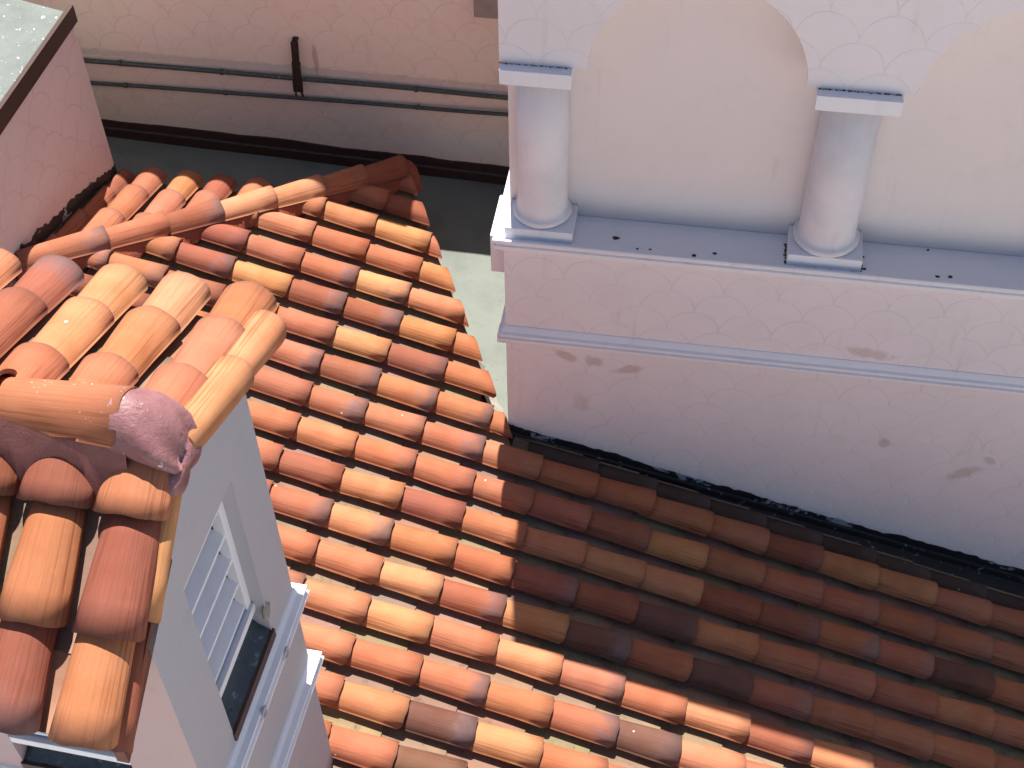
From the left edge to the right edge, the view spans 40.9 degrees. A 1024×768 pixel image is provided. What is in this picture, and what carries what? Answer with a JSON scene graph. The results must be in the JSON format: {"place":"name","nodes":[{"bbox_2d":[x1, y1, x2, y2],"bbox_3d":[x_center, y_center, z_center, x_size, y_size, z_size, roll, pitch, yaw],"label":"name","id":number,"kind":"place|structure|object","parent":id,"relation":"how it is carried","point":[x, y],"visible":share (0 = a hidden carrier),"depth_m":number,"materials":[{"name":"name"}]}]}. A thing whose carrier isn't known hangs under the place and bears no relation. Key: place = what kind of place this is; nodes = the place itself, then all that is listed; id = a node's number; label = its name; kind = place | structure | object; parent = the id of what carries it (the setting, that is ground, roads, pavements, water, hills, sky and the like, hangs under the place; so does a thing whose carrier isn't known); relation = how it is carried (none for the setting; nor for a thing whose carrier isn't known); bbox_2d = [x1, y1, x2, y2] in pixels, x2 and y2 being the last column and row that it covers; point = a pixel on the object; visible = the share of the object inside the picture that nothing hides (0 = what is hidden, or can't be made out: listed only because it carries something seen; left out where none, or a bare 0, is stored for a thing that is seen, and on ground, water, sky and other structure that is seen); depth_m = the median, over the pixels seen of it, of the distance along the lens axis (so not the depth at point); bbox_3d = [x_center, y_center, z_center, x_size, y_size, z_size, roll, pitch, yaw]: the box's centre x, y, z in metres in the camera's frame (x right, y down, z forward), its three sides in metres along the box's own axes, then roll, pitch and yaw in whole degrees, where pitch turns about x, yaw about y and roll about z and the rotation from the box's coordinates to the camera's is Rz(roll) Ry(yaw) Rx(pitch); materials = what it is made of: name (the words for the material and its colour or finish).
{"place":"outdoors","nodes":[
{"label":"outdoors","id":0,"kind":"place"},
{"bbox_2d":[490,0,1023,583],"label":"building","id":1,"kind":"structure","parent":0,"point":[816,374],"depth_m":7.12,"materials":[{"name":"paint"}]},
{"bbox_2d":[106,136,507,419],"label":"flat roof","id":2,"kind":"structure","parent":1,"relation":"attached to","point":[460,214],"depth_m":9.89,"materials":[{"name":"grey concrete"}]},
{"bbox_2d":[5,155,1023,767],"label":"tiled roof","id":3,"kind":"structure","parent":1,"relation":"attached to","point":[477,579],"depth_m":7.92,"materials":[{"name":"tile"}]},
{"bbox_2d":[0,0,117,285],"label":"parapet block","id":4,"kind":"structure","parent":3,"relation":"on","point":[58,170],"depth_m":8.29,"materials":[{"name":"pink paint"}]},
{"bbox_2d":[0,248,332,767],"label":"tower","id":5,"kind":"structure","parent":3,"relation":"on","point":[153,598],"depth_m":4.52,"materials":[{"name":"tile"}]},
{"label":"ground","id":6,"kind":"structure","parent":0,"visible":0},
{"bbox_2d":[23,0,508,184],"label":"wall","id":7,"kind":"structure","parent":6,"relation":"on","point":[448,44],"depth_m":9.65,"materials":[{"name":"paint"}]},
{"bbox_2d":[83,58,507,99],"bbox_3d":[-1.974,-2.193,9.662,4.650,0.065,0.043,6,49,6],"label":"pipe","id":8,"kind":"object","parent":7,"relation":"attached to","point":[304,78],"visible":0.73,"depth_m":9.59,"materials":[{"name":"grey metal"}]},
{"bbox_2d":[291,36,303,97],"bbox_3d":[-1.496,-2.200,9.531,0.075,0.451,0.084,6,49,6],"label":"iron bracket","id":9,"kind":"object","parent":7,"relation":"attached to","point":[297,81],"visible":1,"depth_m":9.50,"materials":[{"name":"brown metal"}]},
{"bbox_2d":[90,81,507,116],"bbox_3d":[-1.971,-2.076,9.792,4.651,0.080,0.036,6,49,6],"label":"pipe","id":10,"kind":"object","parent":7,"relation":"attached to","point":[319,99],"visible":0.79,"depth_m":9.72,"materials":[{"name":"grey metal"}]},
{"bbox_2d":[473,0,497,18],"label":"junction box","id":11,"kind":"object","parent":7,"relation":"attached to","point":[485,8],"visible":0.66,"depth_m":8.88,"materials":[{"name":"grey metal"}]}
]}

